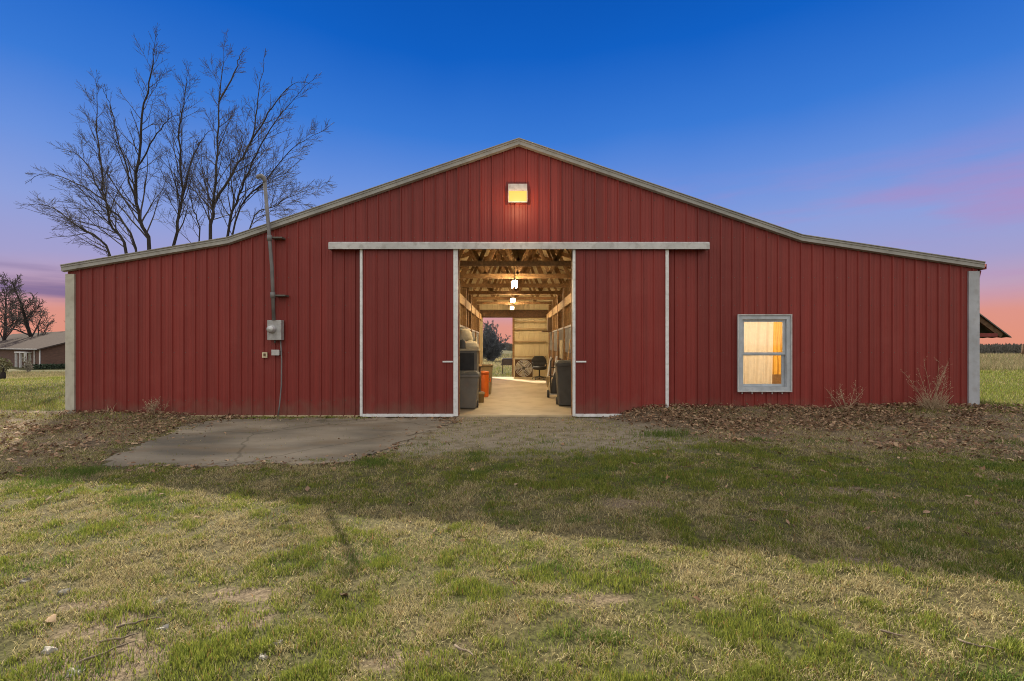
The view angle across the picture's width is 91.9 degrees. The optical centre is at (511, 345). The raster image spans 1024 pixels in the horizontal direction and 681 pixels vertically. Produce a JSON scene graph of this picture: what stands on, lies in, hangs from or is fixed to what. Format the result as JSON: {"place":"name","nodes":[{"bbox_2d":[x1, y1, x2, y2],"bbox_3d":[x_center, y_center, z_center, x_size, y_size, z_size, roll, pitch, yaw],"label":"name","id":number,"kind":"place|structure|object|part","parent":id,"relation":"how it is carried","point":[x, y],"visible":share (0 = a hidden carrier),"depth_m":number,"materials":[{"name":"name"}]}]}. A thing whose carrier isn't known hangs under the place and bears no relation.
{"place":"outdoors","nodes":[
{"label":"outdoors","id":0,"kind":"place"},
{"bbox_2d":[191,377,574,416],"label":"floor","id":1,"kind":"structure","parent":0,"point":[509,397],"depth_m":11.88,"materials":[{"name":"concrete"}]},
{"bbox_2d":[460,371,479,408],"bbox_3d":[-0.980,0.981,10.955,0.530,0.823,0.540,0,0,0],"label":"trash bin","id":2,"kind":"object","parent":1,"relation":"on","point":[469,383],"visible":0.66,"depth_m":10.73,"materials":[{"name":"grey plastic"}]},
{"bbox_2d":[460,349,479,399],"bbox_3d":[-1.035,0.740,11.607,0.550,1.320,0.625,0,0,0],"label":"feed cabinet","id":3,"kind":"object","parent":1,"relation":"on","point":[469,359],"visible":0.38,"depth_m":11.29,"materials":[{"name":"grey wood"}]},
{"bbox_2d":[460,339,465,348],"bbox_3d":[-1.168,-0.031,11.369,0.235,0.220,0.127,0,0,0],"label":"dark bag","id":4,"kind":"object","parent":3,"relation":"on","point":[462,343],"visible":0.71,"depth_m":11.32,"materials":[{"name":"black fabric"}]},
{"bbox_3d":[-1.060,0.515,11.306,0.400,0.670,0.022,0,0,0],"label":"cabinet door","id":5,"kind":"part","parent":3,"relation":"part of","materials":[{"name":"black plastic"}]},
{"bbox_2d":[466,340,478,348],"bbox_3d":[-1.057,-0.021,11.641,0.591,0.200,0.508,0,0,0],"label":"feed sack","id":6,"kind":"object","parent":3,"relation":"on","point":[470,344],"visible":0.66,"depth_m":11.44,"materials":[{"name":"beige fabric"}]},
{"bbox_2d":[460,328,472,340],"bbox_3d":[-1.121,-0.250,11.664,0.414,0.300,0.433,0,0,0],"label":"feed sack","id":7,"kind":"object","parent":6,"relation":"on","point":[465,334],"visible":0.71,"depth_m":11.53,"materials":[{"name":"beige fabric"}]},
{"bbox_2d":[479,365,481,390],"bbox_3d":[-1.010,0.955,12.650,0.460,0.890,0.540,0,0,0],"label":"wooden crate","id":8,"kind":"object","parent":1,"relation":"on","point":[480,378],"visible":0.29,"depth_m":12.57,"materials":[{"name":"brown wood"}]},
{"bbox_2d":[481,371,490,396],"bbox_3d":[-0.800,1.050,13.450,0.364,0.701,0.364,0,0,-44],"label":"drink cooler","id":9,"kind":"object","parent":1,"relation":"on","point":[485,378],"visible":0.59,"depth_m":13.31,"materials":[{"name":"orange plastic"}]},
{"bbox_2d":[479,364,492,393],"bbox_3d":[-0.860,0.975,14.350,0.620,0.850,0.620,0,0,0],"label":"storage bin","id":10,"kind":"object","parent":1,"relation":"on","point":[487,367],"visible":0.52,"depth_m":14.07,"materials":[{"name":"beige plastic"}]},
{"bbox_2d":[513,358,533,378],"bbox_3d":[0.490,0.970,20.800,0.860,0.860,0.340,0,0,0],"label":"barn fan","id":11,"kind":"object","parent":1,"relation":"on","point":[523,369],"visible":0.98,"depth_m":20.68},
{"bbox_2d":[532,356,546,379],"bbox_3d":[1.120,0.924,20.262,0.623,0.949,0.715,0,0,0],"label":"swivel chair","id":12,"kind":"object","parent":1,"relation":"on","point":[539,363],"visible":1,"depth_m":20.43,"materials":[{"name":"black plastic"}]},
{"bbox_2d":[546,374,552,386],"bbox_3d":[1.300,1.187,16.600,0.339,0.426,0.334,0,0,0],"label":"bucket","id":13,"kind":"object","parent":1,"relation":"on","point":[547,379],"visible":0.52,"depth_m":16.50,"materials":[{"name":"plastic"}]},
{"bbox_2d":[547,358,560,396],"bbox_3d":[1.200,0.868,13.247,0.520,1.060,0.535,0,0,0],"label":"hand cart","id":14,"kind":"object","parent":1,"relation":"on","point":[548,393],"visible":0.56,"depth_m":13.27,"materials":[{"name":"black metal"}]},
{"bbox_2d":[550,372,556,393],"bbox_3d":[1.192,0.969,13.182,0.354,0.620,0.266,0,0,0],"label":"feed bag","id":15,"kind":"object","parent":14,"relation":"on","point":[553,389],"visible":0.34,"depth_m":13.07,"materials":[{"name":"black plastic"}]},
{"bbox_2d":[554,360,570,404],"bbox_3d":[1.230,0.871,11.505,0.450,1.043,0.540,0,0,0],"label":"trash bin","id":16,"kind":"object","parent":1,"relation":"on","point":[563,376],"visible":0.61,"depth_m":11.28,"materials":[{"name":"grey plastic"}]},
{"bbox_2d":[479,391,484,402],"bbox_3d":[-0.780,1.260,12.100,0.233,0.281,0.230,0,0,0],"label":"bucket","id":17,"kind":"object","parent":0,"point":[481,396],"visible":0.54,"depth_m":12.02,"materials":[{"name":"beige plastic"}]},
{"bbox_2d":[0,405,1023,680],"bbox_3d":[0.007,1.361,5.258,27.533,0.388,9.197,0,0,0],"label":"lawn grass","id":18,"kind":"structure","parent":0,"point":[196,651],"depth_m":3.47,"materials":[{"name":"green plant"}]},
{"bbox_2d":[0,350,1023,680],"bbox_3d":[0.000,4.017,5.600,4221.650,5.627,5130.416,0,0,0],"label":"ground","id":19,"kind":"structure","parent":0,"point":[540,626],"depth_m":3.42,"materials":[{"name":"green plant"}]},
{"bbox_2d":[0,356,12,378],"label":"bush","id":20,"kind":"object","parent":19,"relation":"on","point":[4,366],"visible":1,"depth_m":37.96,"materials":[{"name":"green plant"}]},
{"bbox_2d":[0,281,36,340],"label":"background tree","id":21,"kind":"object","parent":19,"relation":"on","point":[6,324],"visible":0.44,"depth_m":91.29,"materials":[{"name":"brown plant"}]},
{"bbox_2d":[19,577,31,583],"bbox_3d":[-3.110,1.518,3.169,0.100,0.047,0.087,0,0,37],"label":"stone","id":22,"kind":"object","parent":19,"relation":"on","point":[23,580],"visible":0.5,"depth_m":3.17,"materials":[{"name":"grey stone"}]},
{"bbox_2d":[22,356,33,371],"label":"pale shrub","id":23,"kind":"object","parent":19,"relation":"on","point":[27,367],"visible":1,"depth_m":53.93,"materials":[{"name":"beige plant"}]},
{"bbox_2d":[0,272,56,336],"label":"background tree","id":24,"kind":"object","parent":19,"relation":"on","point":[27,317],"visible":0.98,"depth_m":85.43,"materials":[{"name":"brown plant"}]},
{"bbox_2d":[0,331,64,367],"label":"brick house","id":25,"kind":"structure","parent":19,"relation":"on","point":[49,348],"depth_m":68.32,"materials":[{"name":"brown brick"}]},
{"bbox_2d":[32,363,64,369],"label":"hedge","id":26,"kind":"object","parent":19,"relation":"on","point":[54,366],"visible":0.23,"depth_m":62.34,"materials":[{"name":"green plant"}]},
{"bbox_2d":[41,646,57,653],"bbox_3d":[-2.324,1.539,2.489,0.080,0.053,0.081,0,0,40],"label":"stone","id":27,"kind":"object","parent":19,"relation":"on","point":[47,648],"visible":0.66,"depth_m":2.48,"materials":[{"name":"stone"}]},
{"bbox_2d":[57,588,70,595],"bbox_3d":[-2.760,1.528,3.052,0.098,0.056,0.092,0,0,40],"label":"stone","id":28,"kind":"object","parent":19,"relation":"on","point":[65,590],"visible":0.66,"depth_m":3.04,"materials":[{"name":"beige stone"}]},
{"bbox_2d":[66,665,84,676],"bbox_3d":[-2.054,1.538,2.321,0.107,0.050,0.088,0,0,0],"label":"stone","id":29,"kind":"object","parent":19,"relation":"on","point":[67,674],"visible":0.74,"depth_m":2.31,"materials":[{"name":"stone"}]},
{"bbox_2d":[16,23,179,255],"bbox_3d":[-22.576,-7.378,26.807,12.040,18.162,6.164,0,0,0],"label":"bare tree","id":30,"kind":"object","parent":19,"relation":"on","point":[102,182],"visible":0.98,"depth_m":26.60,"materials":[{"name":"brown plant"}]},
{"bbox_2d":[77,642,129,663],"bbox_3d":[-2.001,1.510,2.433,0.027,0.013,0.209,0,0,37],"label":"stick","id":31,"kind":"object","parent":19,"relation":"on","point":[85,659],"visible":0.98,"depth_m":2.41,"materials":[{"name":"wood"}]},
{"bbox_2d":[100,633,138,642],"bbox_3d":[-2.020,1.508,2.550,0.162,0.016,0.025,0,0,-32],"label":"stick","id":32,"kind":"object","parent":19,"relation":"on","point":[101,641],"visible":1,"depth_m":2.54,"materials":[{"name":"brown wood"}]},
{"bbox_2d":[116,617,161,627],"bbox_3d":[-2.038,1.512,2.709,0.202,0.015,0.029,0,0,-32],"label":"stick","id":33,"kind":"object","parent":19,"relation":"on","point":[133,623],"visible":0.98,"depth_m":2.69,"materials":[{"name":"wood"}]},
{"bbox_2d":[142,396,167,414],"bbox_3d":[-7.014,1.184,9.697,0.512,0.391,0.310,0,0,0],"label":"dead weed","id":34,"kind":"object","parent":19,"relation":"on","point":[151,405],"visible":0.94,"depth_m":9.68,"materials":[{"name":"brown plant"}]},
{"bbox_2d":[151,598,167,605],"bbox_3d":[-2.086,1.536,2.944,0.100,0.051,0.079,0,0,0],"label":"stone","id":35,"kind":"object","parent":19,"relation":"on","point":[159,601],"visible":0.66,"depth_m":2.94,"materials":[{"name":"stone"}]},
{"bbox_2d":[156,623,168,630],"bbox_3d":[-1.893,1.544,2.678,0.080,0.048,0.061,0,0,-32],"label":"stone","id":36,"kind":"object","parent":19,"relation":"on","point":[165,626],"visible":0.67,"depth_m":2.68,"materials":[{"name":"stone"}]},
{"bbox_2d":[142,60,221,245],"bbox_3d":[-19.301,-7.588,29.125,4.443,18.550,4.133,0,0,30],"label":"bare tree","id":37,"kind":"object","parent":19,"relation":"on","point":[180,201],"visible":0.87,"depth_m":28.90,"materials":[{"name":"brown plant"}]},
{"bbox_2d":[167,30,335,239],"bbox_3d":[-15.074,-8.839,27.904,11.127,20.889,5.378,0,0,34],"label":"bare tree","id":38,"kind":"object","parent":19,"relation":"on","point":[214,200],"visible":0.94,"depth_m":27.68,"materials":[{"name":"brown plant"}]},
{"bbox_2d":[259,654,267,659],"bbox_3d":[-1.205,1.517,2.393,0.055,0.047,0.043,0,0,33],"label":"stone","id":39,"kind":"object","parent":19,"relation":"on","point":[262,656],"visible":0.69,"depth_m":2.39,"materials":[{"name":"stone"}]},
{"bbox_2d":[102,417,455,468],"bbox_3d":[-3.440,1.508,7.842,4.848,0.181,3.843,0,0,0],"label":"concrete apron","id":40,"kind":"object","parent":19,"relation":"on","point":[384,431],"visible":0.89,"depth_m":7.43,"materials":[{"name":"grey concrete"}]},
{"bbox_2d":[454,644,472,655],"bbox_3d":[-0.232,1.468,2.380,0.132,0.012,0.022,0,0,36],"label":"stick","id":41,"kind":"object","parent":19,"relation":"on","point":[460,649],"visible":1,"depth_m":2.38,"materials":[{"name":"beige wood"}]},
{"bbox_2d":[483,320,510,360],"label":"round bush tree","id":42,"kind":"object","parent":19,"relation":"on","point":[493,346],"visible":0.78,"depth_m":43.43,"materials":[{"name":"green plant"}]},
{"bbox_2d":[501,358,511,373],"bbox_3d":[-0.220,1.045,24.400,0.613,0.810,0.591,0,0,0],"label":"water trough","id":43,"kind":"object","parent":19,"relation":"on","point":[506,361],"visible":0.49,"depth_m":24.14,"materials":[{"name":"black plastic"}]},
{"bbox_2d":[502,343,511,350],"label":"treeline","id":44,"kind":"object","parent":19,"relation":"on","point":[509,347],"visible":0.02,"depth_m":289.30,"materials":[{"name":"green plant"}]},
{"bbox_2d":[0,402,1023,621],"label":"leaf litter","id":45,"kind":"object","parent":19,"relation":"on","point":[812,423],"visible":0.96,"depth_m":8.34,"materials":[{"name":"brown plant"}]},
{"bbox_2d":[0,426,1023,680],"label":"tuft grass","id":46,"kind":"structure","parent":19,"relation":"on","point":[84,470],"depth_m":4.24,"materials":[{"name":"green plant"}]},
{"bbox_2d":[60,138,1011,416],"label":"barn","id":47,"kind":"structure","parent":19,"relation":"on","point":[642,292],"depth_m":9.90,"materials":[{"name":"red metal"}]},
{"bbox_2d":[262,352,267,357],"bbox_3d":[-4.925,0.195,9.863,0.100,0.110,0.026,0,0,0],"label":"wall outlet","id":48,"kind":"object","parent":47,"relation":"attached to","point":[264,354],"depth_m":9.85,"materials":[{"name":"beige plastic"}]},
{"bbox_2d":[256,174,288,415],"bbox_3d":[-4.730,-0.958,9.758,0.540,4.799,0.274,0,0,0],"label":"electric meter","id":49,"kind":"object","parent":47,"relation":"attached to","point":[275,329],"visible":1,"depth_m":9.71,"materials":[{"name":"grey metal"}]},
{"bbox_2d":[271,350,280,354],"bbox_3d":[-4.680,0.145,9.828,0.150,0.110,0.096,0,0,0],"label":"junction box","id":50,"kind":"object","parent":47,"relation":"attached to","point":[275,352],"visible":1,"depth_m":9.78,"materials":[{"name":"grey plastic"}]},
{"bbox_2d":[360,249,459,416],"bbox_3d":[-2.015,-0.295,9.785,1.971,3.410,0.120,0,0,0],"label":"sliding door","id":51,"kind":"structure","parent":47,"relation":"in","point":[409,297],"depth_m":9.79,"materials":[{"name":"red metal"}]},
{"bbox_2d":[512,266,516,287],"bbox_3d":[0.060,-1.690,12.250,0.140,0.419,1.240,0,0,0],"label":"pendant light","id":52,"kind":"object","parent":47,"relation":"hanging from","point":[514,282],"visible":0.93,"depth_m":11.88,"materials":[{"name":"white glass"}]},
{"bbox_2d":[508,184,526,202],"bbox_3d":[0.113,-3.007,9.812,0.383,0.386,0.127,0,0,0],"label":"wall lamp","id":53,"kind":"object","parent":47,"relation":"attached to","point":[517,193],"visible":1,"depth_m":9.76,"materials":[{"name":"yellow glass"}]},
{"bbox_2d":[541,318,551,331],"bbox_3d":[1.325,-0.775,18.975,0.350,0.550,0.650,0,0,0],"label":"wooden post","id":54,"kind":"object","parent":47,"relation":"attached to","point":[548,324],"visible":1,"depth_m":18.80,"materials":[{"name":"brown wood"}]},
{"bbox_2d":[560,340,562,358],"bbox_3d":[1.465,0.125,14.700,0.050,0.550,0.600,0,0,0],"label":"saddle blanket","id":55,"kind":"object","parent":47,"relation":"hanging from","point":[561,349],"visible":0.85,"depth_m":14.41,"materials":[{"name":"beige fabric"}]},
{"bbox_2d":[572,249,668,416],"bbox_3d":[2.145,-0.295,9.785,1.890,3.410,0.120,0,0,0],"label":"sliding door","id":56,"kind":"structure","parent":47,"relation":"in","point":[620,297],"depth_m":9.79,"materials":[{"name":"red metal"}]},
{"bbox_2d":[743,322,773,383],"bbox_3d":[4.900,0.165,10.100,0.880,1.630,0.058,0,0,1],"label":"sheer curtain","id":57,"kind":"object","parent":47,"relation":"hanging from","point":[758,337],"visible":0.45,"depth_m":10.10,"materials":[{"name":"white fabric"}]},
{"bbox_2d":[737,314,791,393],"bbox_3d":[5.025,0.180,9.913,1.080,1.590,0.175,0,0,0],"label":"window","id":58,"kind":"structure","parent":47,"relation":"in","point":[786,319],"depth_m":9.85,"materials":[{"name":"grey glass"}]},
{"bbox_2d":[772,322,781,373],"bbox_3d":[5.495,-0.025,10.188,0.310,1.250,0.034,0,0,0],"label":"side curtain","id":59,"kind":"object","parent":47,"relation":"hanging from","point":[777,341],"visible":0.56,"depth_m":10.19,"materials":[{"name":"orange fabric"}]},
{"bbox_2d":[826,380,862,409],"bbox_3d":[6.490,0.980,9.659,0.687,0.584,0.442,0,0,21],"label":"dead weed","id":60,"kind":"object","parent":19,"relation":"on","point":[845,398],"visible":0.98,"depth_m":9.62,"materials":[{"name":"brown plant"}]},
{"bbox_2d":[880,629,905,635],"bbox_3d":[1.916,1.450,2.489,0.105,0.015,0.019,0,0,33],"label":"stick","id":61,"kind":"object","parent":19,"relation":"on","point":[884,631],"visible":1,"depth_m":2.49,"materials":[{"name":"brown wood"}]},
{"bbox_2d":[903,358,952,403],"bbox_3d":[8.103,0.728,9.524,1.124,1.044,0.531,0,0,0],"label":"dead weed","id":62,"kind":"object","parent":19,"relation":"on","point":[937,389],"visible":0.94,"depth_m":9.56,"materials":[{"name":"brown plant"}]},
{"bbox_2d":[910,392,953,410],"bbox_3d":[8.012,1.068,9.478,0.691,0.385,0.545,0,0,32],"label":"dead weed","id":63,"kind":"object","parent":19,"relation":"on","point":[934,401],"visible":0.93,"depth_m":9.40,"materials":[{"name":"brown plant"}]},
{"bbox_2d":[958,638,1002,650],"bbox_3d":[2.233,1.436,2.365,0.162,0.017,0.030,0,0,41],"label":"stick","id":64,"kind":"object","parent":19,"relation":"on","point":[981,646],"visible":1,"depth_m":2.36,"materials":[{"name":"brown wood"}]},
{"bbox_2d":[980,343,1023,353],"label":"treeline","id":65,"kind":"object","parent":19,"relation":"on","point":[1000,348],"visible":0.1,"depth_m":288.01,"materials":[{"name":"plant"}]},
{"bbox_2d":[0,357,1023,419],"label":"meadow grass","id":66,"kind":"structure","parent":0,"point":[27,405],"depth_m":14.85,"materials":[{"name":"green plant"}]},
{"bbox_2d":[0,0,1023,344],"label":"sky","id":67,"kind":"structure","parent":0,"point":[899,124],"materials":[{"name":"blue"}]},
{"bbox_2d":[6,352,1023,376],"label":"field grass","id":68,"kind":"structure","parent":0,"point":[995,360],"depth_m":45.98,"materials":[{"name":"plant"}]}
]}

